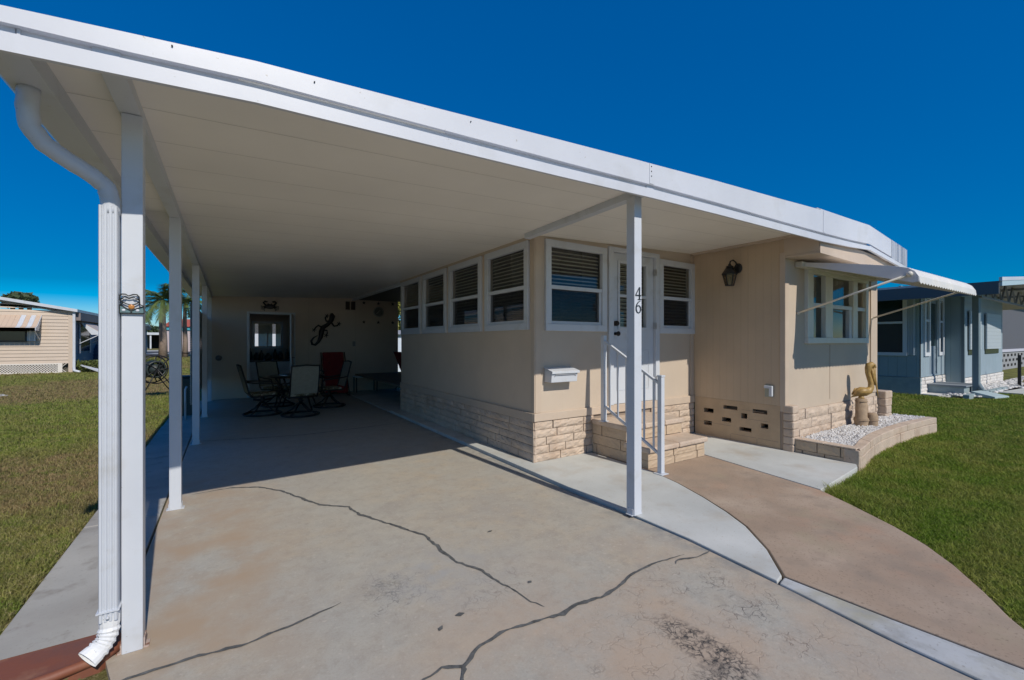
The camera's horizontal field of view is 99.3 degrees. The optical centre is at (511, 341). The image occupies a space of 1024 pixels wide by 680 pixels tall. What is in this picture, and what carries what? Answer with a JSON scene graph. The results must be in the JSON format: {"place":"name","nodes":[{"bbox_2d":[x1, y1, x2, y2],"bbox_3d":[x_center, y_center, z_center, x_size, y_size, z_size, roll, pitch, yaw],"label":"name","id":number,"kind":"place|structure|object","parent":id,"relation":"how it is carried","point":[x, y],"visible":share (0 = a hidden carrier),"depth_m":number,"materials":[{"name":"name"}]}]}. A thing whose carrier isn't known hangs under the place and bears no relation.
{"place":"outdoors","nodes":[
{"label":"outdoors","id":0,"kind":"place"},
{"bbox_2d":[0,515,159,659],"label":"sidewalk","id":1,"kind":"structure","parent":0,"point":[60,606],"depth_m":2.36,"materials":[{"name":"concrete"}]},
{"bbox_2d":[84,455,183,527],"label":"sidewalk","id":2,"kind":"structure","parent":0,"point":[156,482],"depth_m":4.27,"materials":[{"name":"concrete"}]},
{"bbox_2d":[145,301,158,326],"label":"palm tree","id":3,"kind":"object","parent":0,"point":[148,322],"visible":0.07,"depth_m":48.05,"materials":[{"name":"green plant"}]},
{"bbox_2d":[147,332,158,348],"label":"white roof house","id":4,"kind":"structure","parent":0,"point":[152,340],"depth_m":89.44,"materials":[{"name":"paint"}]},
{"bbox_2d":[145,424,191,458],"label":"sidewalk","id":5,"kind":"structure","parent":0,"point":[158,446],"depth_m":6.17,"materials":[{"name":"concrete"}]},
{"bbox_2d":[163,401,201,425],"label":"sidewalk","id":6,"kind":"structure","parent":0,"point":[188,420],"depth_m":7.88,"materials":[{"name":"concrete"}]},
{"bbox_2d":[184,386,186,419],"bbox_3d":[-5.957,1.140,7.951,0.032,0.639,0.065,0,0,0],"label":"water pipe","id":7,"kind":"object","parent":6,"relation":"on","point":[185,403],"visible":0.79,"depth_m":7.92,"materials":[{"name":"white paint"}]},
{"bbox_2d":[182,375,191,415],"bbox_3d":[-6.335,1.065,8.524,0.330,0.790,0.340,0,0,-33],"label":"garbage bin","id":8,"kind":"object","parent":6,"relation":"on","point":[185,380],"visible":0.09,"depth_m":8.39,"materials":[{"name":"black plastic"}]},
{"bbox_2d":[348,388,400,412],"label":"back patio floor","id":9,"kind":"structure","parent":0,"point":[388,400],"depth_m":10.98,"materials":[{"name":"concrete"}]},
{"bbox_2d":[353,376,376,391],"bbox_3d":[-4.160,1.205,12.358,0.600,0.450,0.350,0,0,-33],"label":"bench table","id":10,"kind":"object","parent":9,"relation":"on","point":[356,377],"visible":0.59,"depth_m":12.33,"materials":[{"name":"black metal"}]},
{"bbox_2d":[393,351,400,388],"bbox_3d":[-2.939,0.860,12.765,0.914,1.131,0.680,0,0,-33],"label":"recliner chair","id":11,"kind":"object","parent":9,"relation":"on","point":[398,356],"visible":0.19,"depth_m":12.60,"materials":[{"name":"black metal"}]},
{"bbox_2d":[398,330,400,371],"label":"white shed","id":12,"kind":"structure","parent":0,"point":[399,342],"depth_m":20.94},
{"bbox_2d":[0,348,1023,679],"bbox_3d":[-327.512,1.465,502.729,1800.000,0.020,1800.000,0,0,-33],"label":"lawn ground","id":13,"kind":"structure","parent":0,"point":[1010,374],"depth_m":4.82,"materials":[{"name":"green plant"}]},
{"bbox_2d":[0,293,18,308],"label":"distant tree","id":14,"kind":"object","parent":13,"relation":"on","point":[7,295],"visible":0.29,"depth_m":29.75,"materials":[{"name":"green plant"}]},
{"bbox_2d":[3,291,33,309],"bbox_3d":[-34.166,-1.030,30.286,1.654,4.920,1.268,0,0,-33],"label":"distant tree","id":15,"kind":"object","parent":13,"relation":"on","point":[16,294],"visible":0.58,"depth_m":29.99,"materials":[{"name":"green plant"}]},
{"bbox_2d":[18,293,40,309],"bbox_3d":[-33.854,-0.993,30.462,1.207,4.845,1.023,0,0,-33],"label":"distant tree","id":16,"kind":"object","parent":13,"relation":"on","point":[30,298],"visible":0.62,"depth_m":30.39,"materials":[{"name":"green plant"}]},
{"bbox_2d":[0,630,120,679],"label":"splash tray","id":17,"kind":"object","parent":13,"relation":"on","point":[62,661],"visible":0.63,"depth_m":1.92,"materials":[{"name":"red concrete"}]},
{"bbox_2d":[0,297,150,373],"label":"lap sided house","id":18,"kind":"structure","parent":13,"relation":"on","point":[62,333],"depth_m":19.74,"materials":[{"name":"beige"}]},
{"bbox_2d":[0,328,26,341],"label":"window","id":19,"kind":"structure","parent":18,"relation":"in","point":[5,336],"depth_m":19.09,"materials":[{"name":"grey glass"}]},
{"bbox_2d":[0,315,41,340],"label":"tan awning","id":20,"kind":"object","parent":18,"relation":"attached to","point":[21,322],"visible":1,"depth_m":18.93,"materials":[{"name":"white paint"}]},
{"bbox_2d":[81,323,89,350],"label":"window","id":21,"kind":"structure","parent":18,"relation":"in","point":[85,335],"depth_m":21.79,"materials":[{"name":"glass"}]},
{"bbox_2d":[79,321,97,343],"bbox_3d":[-21.063,-0.439,22.083,0.928,1.163,2.130,0,0,-33],"label":"awning","id":22,"kind":"object","parent":18,"relation":"attached to","point":[92,328],"visible":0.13,"depth_m":21.28,"materials":[{"name":"white paint"}]},
{"bbox_2d":[76,359,97,371],"bbox_3d":[-20.146,1.172,20.611,1.182,0.713,1.226,0,0,21],"label":"bush","id":23,"kind":"object","parent":13,"relation":"on","point":[79,367],"visible":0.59,"depth_m":20.43,"materials":[{"name":"green plant"}]},
{"bbox_2d":[81,365,97,371],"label":"white pickets","id":24,"kind":"object","parent":13,"relation":"on","point":[92,368],"visible":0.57,"depth_m":20.16,"materials":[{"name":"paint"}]},
{"bbox_2d":[92,344,97,360],"bbox_3d":[-22.784,0.795,23.946,1.560,1.310,1.536,0,0,-33],"label":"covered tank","id":25,"kind":"object","parent":13,"relation":"on","point":[95,355],"visible":0.06,"depth_m":23.37,"materials":[{"name":"blue"}]},
{"bbox_2d":[0,356,190,634],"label":"lawn grass","id":26,"kind":"structure","parent":13,"relation":"on","point":[16,591],"depth_m":5.11,"materials":[{"name":"green plant"}]},
{"bbox_2d":[147,324,158,332],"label":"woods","id":27,"kind":"object","parent":13,"relation":"on","point":[154,329],"visible":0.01,"depth_m":117.31,"materials":[{"name":"green plant"}]},
{"bbox_2d":[145,359,163,363],"bbox_3d":[-18.273,1.180,21.858,1.143,0.720,1.247,0,0,27],"label":"bush","id":28,"kind":"object","parent":13,"relation":"on","point":[153,360],"visible":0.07,"depth_m":21.89,"materials":[{"name":"green plant"}]},
{"bbox_2d":[145,353,189,390],"bbox_3d":[-9.216,0.817,11.530,0.427,1.040,1.176,0,0,31],"label":"hose reel","id":29,"kind":"object","parent":13,"relation":"on","point":[159,369],"visible":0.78,"depth_m":11.28,"materials":[{"name":"black metal"}]},
{"bbox_2d":[145,283,201,358],"bbox_3d":[-29.154,-1.600,36.705,5.334,6.269,5.157,0,0,-33],"label":"palm tree","id":30,"kind":"object","parent":13,"relation":"on","point":[160,297],"visible":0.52,"depth_m":36.20,"materials":[{"name":"green plant"}]},
{"bbox_2d":[155,292,201,356],"bbox_3d":[-30.167,-1.629,40.176,4.417,6.323,4.485,0,0,34],"label":"palm tree","id":31,"kind":"object","parent":13,"relation":"on","point":[186,308],"visible":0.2,"depth_m":39.92,"materials":[{"name":"green plant"}]},
{"bbox_2d":[254,324,280,345],"bbox_3d":[-12.046,0.145,24.078,4.300,2.630,4.500,0,0,-33],"label":"carport","id":32,"kind":"object","parent":13,"relation":"on","point":[261,339],"depth_m":25.03,"materials":[{"name":"white paint"}]},
{"bbox_2d":[212,296,397,399],"bbox_3d":[-5.993,0.020,12.699,4.820,2.880,3.677,0,0,-33],"label":"utility room","id":33,"kind":"object","parent":13,"relation":"on","point":[238,323],"visible":0.61,"depth_m":12.04,"materials":[{"name":"white paint"}]},
{"bbox_2d":[215,355,221,360],"bbox_3d":[-7.208,0.410,10.699,0.140,0.140,0.038,0,0,-33],"label":"round outlet cover","id":34,"kind":"object","parent":33,"relation":"attached to","point":[218,357],"visible":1,"depth_m":10.68,"materials":[{"name":"plastic"}]},
{"bbox_2d":[252,321,282,347],"bbox_3d":[-7.612,-0.205,13.552,0.840,0.830,0.040,0,0,-33],"label":"rear window frame","id":35,"kind":"structure","parent":33,"relation":"in","point":[265,322],"depth_m":13.53,"materials":[{"name":"white paint"}]},
{"bbox_2d":[261,301,278,310],"bbox_3d":[-6.279,-0.918,11.287,0.412,0.278,0.064,0,0,-33],"label":"crab wall art","id":36,"kind":"object","parent":33,"relation":"attached to","point":[269,306],"visible":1,"depth_m":11.29,"materials":[{"name":"black metal"}]},
{"bbox_2d":[290,314,294,371],"bbox_3d":[-5.665,0.365,11.214,0.168,2.100,0.840,0,0,-22],"label":"door","id":37,"kind":"structure","parent":33,"relation":"in","point":[292,357],"depth_m":10.86,"materials":[{"name":"white paint"}]},
{"bbox_2d":[310,313,340,345],"bbox_3d":[-5.139,-0.331,12.030,0.802,0.916,0.150,0,0,-33],"label":"lizard wall art","id":38,"kind":"object","parent":33,"relation":"attached to","point":[327,324],"visible":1,"depth_m":11.97,"materials":[{"name":"black metal"}]},
{"bbox_2d":[345,301,354,309],"bbox_3d":[-4.602,-1.015,12.400,0.265,0.230,0.033,0,0,-33],"label":"twin vent","id":39,"kind":"object","parent":33,"relation":"attached to","point":[347,305],"visible":1,"depth_m":12.37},
{"bbox_2d":[373,307,383,316],"bbox_3d":[-3.930,-0.860,12.812,0.301,0.301,0.036,0,0,-33],"label":"wall clock","id":40,"kind":"object","parent":33,"relation":"attached to","point":[378,311],"depth_m":12.82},
{"bbox_2d":[398,302,400,329],"bbox_3d":[-6.874,-1.021,26.568,4.806,5.116,3.500,0,0,-33],"label":"yellow green tree","id":41,"kind":"object","parent":13,"relation":"on","point":[399,313],"visible":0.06,"depth_m":25.58,"materials":[{"name":"green plant"}]},
{"bbox_2d":[64,491,1022,679],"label":"dry edge grass","id":42,"kind":"structure","parent":13,"relation":"on","point":[1001,607],"depth_m":2.45,"materials":[{"name":"plant"}]},
{"bbox_2d":[391,410,781,584],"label":"kerb slab","id":43,"kind":"structure","parent":13,"relation":"on","point":[674,508],"depth_m":3.87,"materials":[{"name":"concrete"}]},
{"bbox_2d":[355,208,907,462],"bbox_3d":[0.927,-0.114,9.743,6.378,3.148,10.685,0,0,-33],"label":"mobile home","id":44,"kind":"object","parent":13,"relation":"on","point":[750,356],"visible":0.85,"depth_m":5.99,"materials":[{"name":"beige paint"}]},
{"bbox_2d":[401,276,421,334],"bbox_3d":[-1.917,-0.657,8.383,0.110,1.045,1.060,0,0,-33],"label":"window","id":45,"kind":"structure","parent":44,"relation":"in","point":[411,317],"depth_m":8.36,"materials":[{"name":"white paint"}]},
{"bbox_2d":[422,268,446,333],"bbox_3d":[-1.300,-0.657,7.436,0.110,1.045,1.014,0,0,-33],"label":"window","id":46,"kind":"structure","parent":44,"relation":"in","point":[434,315],"depth_m":7.42,"materials":[{"name":"white paint"}]},
{"bbox_2d":[448,256,482,332],"bbox_3d":[-0.681,-0.657,6.486,0.110,1.045,1.060,0,0,-33],"label":"window","id":47,"kind":"structure","parent":44,"relation":"in","point":[465,314],"depth_m":6.44,"materials":[{"name":"white paint"}]},
{"bbox_2d":[484,240,529,330],"bbox_3d":[-0.053,-0.657,5.523,0.110,1.045,1.023,0,0,-33],"label":"window","id":48,"kind":"structure","parent":44,"relation":"in","point":[507,309],"depth_m":5.48,"materials":[{"name":"white paint"}]},
{"bbox_2d":[543,366,579,382],"bbox_3d":[0.584,0.389,5.112,0.414,0.172,0.169,0,0,-33],"label":"mailbox","id":49,"kind":"object","parent":44,"relation":"attached to","point":[560,374],"visible":1,"depth_m":5.05,"materials":[{"name":"white paint"}]},
{"bbox_2d":[544,238,606,331],"bbox_3d":[0.781,-0.659,5.366,0.989,1.072,0.110,0,0,-33],"label":"window","id":50,"kind":"structure","parent":44,"relation":"in","point":[566,308],"depth_m":5.33,"materials":[{"name":"white paint"}]},
{"bbox_2d":[614,253,656,403],"bbox_3d":[1.648,-0.171,5.937,0.837,1.992,0.214,0,0,-33],"label":"door","id":51,"kind":"structure","parent":44,"relation":"in","point":[620,332],"depth_m":6.01,"materials":[{"name":"white paint"}]},
{"bbox_2d":[660,259,694,333],"bbox_3d":[2.407,-0.640,6.425,0.812,1.060,0.110,0,0,-33],"label":"window","id":52,"kind":"structure","parent":44,"relation":"in","point":[677,314],"depth_m":6.42,"materials":[{"name":"white paint"}]},
{"bbox_2d":[722,260,741,285],"bbox_3d":[3.026,-0.945,6.007,0.249,0.370,0.190,0,0,-33],"label":"wall lantern","id":53,"kind":"object","parent":44,"relation":"attached to","point":[729,273],"depth_m":5.96,"materials":[{"name":"black metal"}]},
{"bbox_2d":[804,269,868,343],"bbox_3d":[4.775,-0.478,6.423,2.066,1.015,0.150,0,0,-33],"label":"triple window","id":54,"kind":"structure","parent":44,"relation":"in","point":[824,289],"depth_m":6.22,"materials":[{"name":"white paint"}]},
{"bbox_2d":[795,261,975,319],"bbox_3d":[5.099,-0.693,5.880,2.565,0.685,1.203,0,0,-33],"label":"window awning","id":55,"kind":"object","parent":44,"relation":"attached to","point":[885,274],"depth_m":5.32,"materials":[{"name":"metal"}]},
{"bbox_2d":[690,432,856,491],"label":"entry slab","id":56,"kind":"structure","parent":13,"relation":"on","point":[815,472],"depth_m":4.99,"materials":[{"name":"concrete"}]},
{"bbox_2d":[802,413,924,445],"bbox_3d":[5.181,1.319,6.300,3.469,0.223,0.598,0,0,-36],"label":"pebble bed","id":57,"kind":"object","parent":13,"relation":"on","point":[853,434],"visible":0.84,"depth_m":5.95,"materials":[{"name":"white gravel"}]},
{"bbox_2d":[851,362,878,426],"bbox_3d":[5.185,0.791,6.401,0.338,0.979,0.248,0,0,35],"label":"pelican statue","id":58,"kind":"object","parent":57,"relation":"on","point":[864,416],"visible":0.94,"depth_m":6.36,"materials":[{"name":"gold stone"}]},
{"bbox_2d":[794,417,936,470],"bbox_3d":[5.211,1.353,6.146,3.555,0.274,0.680,0,0,-33],"label":"planter border","id":59,"kind":"object","parent":13,"relation":"on","point":[862,452],"visible":0.84,"depth_m":5.42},
{"bbox_2d":[780,578,1023,679],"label":"kerb strip","id":60,"kind":"object","parent":13,"relation":"on","point":[971,664],"visible":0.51,"depth_m":2.02,"materials":[{"name":"concrete"}]},
{"bbox_2d":[877,276,1023,394],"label":"blue grey home","id":61,"kind":"object","parent":13,"relation":"on","point":[950,343],"visible":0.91,"depth_m":12.32,"materials":[{"name":"blue paint"}]},
{"bbox_2d":[877,300,906,355],"bbox_3d":[10.328,-0.470,12.708,0.080,1.740,1.860,0,0,-33],"label":"window","id":62,"kind":"structure","parent":61,"relation":"in","point":[891,328],"depth_m":12.22,"materials":[{"name":"black glass"}]},
{"bbox_2d":[923,298,930,355],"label":"window","id":63,"kind":"structure","parent":61,"relation":"in","point":[925,353],"depth_m":11.92,"materials":[{"name":"white glass"}]},
{"bbox_2d":[929,301,935,373],"bbox_3d":[11.969,-0.100,12.405,0.660,2.140,0.040,0,0,-33],"label":"door","id":64,"kind":"structure","parent":61,"relation":"in","point":[932,359],"depth_m":12.42,"materials":[{"name":"white"}]},
{"bbox_2d":[938,298,943,354],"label":"window","id":65,"kind":"structure","parent":61,"relation":"in","point":[940,300],"depth_m":12.61,"materials":[{"name":"white glass"}]},
{"bbox_2d":[968,310,981,354],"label":"window","id":66,"kind":"structure","parent":61,"relation":"in","point":[970,312],"depth_m":13.00,"materials":[{"name":"white glass"}]},
{"bbox_2d":[985,313,1000,353],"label":"window","id":67,"kind":"structure","parent":61,"relation":"in","point":[992,321],"depth_m":14.51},
{"bbox_2d":[921,376,1023,397],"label":"neighbour pebble bed","id":68,"kind":"object","parent":13,"relation":"on","point":[1011,384],"visible":0.52,"depth_m":13.17,"materials":[{"name":"white gravel"}]},
{"bbox_2d":[963,387,1006,398],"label":"edging blocks","id":69,"kind":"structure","parent":68,"relation":"on","point":[969,396],"depth_m":11.17,"materials":[{"name":"grey concrete"}]},
{"bbox_2d":[971,382,1008,398],"bbox_3d":[12.287,1.251,11.219,1.029,0.358,0.681,0,0,-33],"label":"splash block","id":70,"kind":"object","parent":68,"relation":"on","point":[983,392],"depth_m":11.10,"materials":[{"name":"white concrete"}]},
{"bbox_2d":[1002,309,1023,369],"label":"grey home","id":71,"kind":"object","parent":13,"relation":"on","point":[1012,335],"visible":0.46,"depth_m":23.32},
{"bbox_2d":[0,0,1023,326],"label":"sky","id":72,"kind":"structure","parent":0,"point":[902,119],"materials":[{"name":"blue"}]},
{"bbox_2d":[106,393,973,679],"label":"driveway","id":73,"kind":"structure","parent":0,"point":[354,538],"depth_m":2.57,"materials":[{"name":"concrete"}]},
{"bbox_2d":[236,364,281,416],"bbox_3d":[-4.925,0.928,8.506,0.782,0.997,0.694,0,0,-39],"label":"swivel chair","id":74,"kind":"object","parent":73,"relation":"on","point":[259,394],"visible":1,"depth_m":8.43,"materials":[{"name":"black metal"}]},
{"bbox_2d":[255,360,294,407],"bbox_3d":[-5.245,0.928,9.697,0.782,0.997,0.694,0,0,27],"label":"swivel chair","id":75,"kind":"object","parent":73,"relation":"on","point":[265,369],"visible":0.71,"depth_m":9.73,"materials":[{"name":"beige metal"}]},
{"bbox_2d":[268,373,324,410],"bbox_3d":[-4.573,1.076,9.254,1.089,0.724,1.089,0,0,-33],"label":"patio table","id":76,"kind":"object","parent":73,"relation":"on","point":[276,376],"visible":0.46,"depth_m":9.05,"materials":[{"name":"black metal"}]},
{"bbox_2d":[280,364,319,417],"bbox_3d":[-4.068,0.928,8.397,0.694,0.997,0.782,0,0,-39],"label":"swivel chair","id":77,"kind":"object","parent":73,"relation":"on","point":[304,382],"visible":1,"depth_m":8.20,"materials":[{"name":"grey fabric"}]},
{"bbox_2d":[312,360,351,407],"bbox_3d":[-3.986,0.928,9.606,0.782,0.997,0.694,0,0,-39],"label":"swivel chair","id":78,"kind":"object","parent":73,"relation":"on","point":[344,373],"visible":0.91,"depth_m":9.60,"materials":[{"name":"black metal"}]},
{"bbox_2d":[320,352,349,396],"bbox_3d":[-4.727,0.860,11.618,0.680,1.131,0.914,0,0,-29],"label":"recliner chair","id":79,"kind":"object","parent":73,"relation":"on","point":[332,363],"visible":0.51,"depth_m":11.79,"materials":[{"name":"red fabric"}]},
{"bbox_2d":[0,5,869,666],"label":"carport","id":80,"kind":"object","parent":73,"relation":"on","point":[208,175],"visible":0.98,"depth_m":2.81,"materials":[{"name":"metal"}]},
{"bbox_2d":[119,293,144,313],"bbox_3d":[-1.740,-0.171,1.991,0.091,0.091,0.009,0,0,-33],"label":"frog ornament","id":81,"kind":"object","parent":80,"relation":"attached to","point":[125,310],"visible":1,"depth_m":1.99,"materials":[{"name":"grey metal"}]},
{"bbox_2d":[593,452,1023,669],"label":"walkway","id":82,"kind":"structure","parent":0,"point":[821,541],"depth_m":2.80,"materials":[{"name":"beige concrete"}]},
{"bbox_2d":[600,335,668,475],"bbox_3d":[1.340,0.659,4.904,0.110,1.459,0.925,0,0,-33],"label":"handrail","id":83,"kind":"object","parent":82,"relation":"on","point":[659,451],"visible":0.92,"depth_m":4.75,"materials":[{"name":"white metal"}]},
{"bbox_2d":[592,412,707,468],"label":"front steps","id":84,"kind":"structure","parent":82,"relation":"on","point":[609,438],"depth_m":5.18,"materials":[{"name":"beige brick"}]},
{"bbox_2d":[822,392,1023,628],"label":"lawn grass","id":85,"kind":"structure","parent":0,"point":[987,566],"depth_m":4.22,"materials":[{"name":"green plant"}]},
{"bbox_2d":[998,388,1023,394],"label":"neighbour path","id":86,"kind":"structure","parent":0,"point":[1017,391],"depth_m":12.22,"materials":[{"name":"concrete"}]},
{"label":"far road","id":87,"kind":"structure","parent":0,"visible":0},
{"bbox_2d":[166,319,201,351],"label":"turquoise band building","id":88,"kind":"structure","parent":87,"relation":"on","point":[188,327],"depth_m":61.05,"materials":[{"name":"paint"}]}
]}

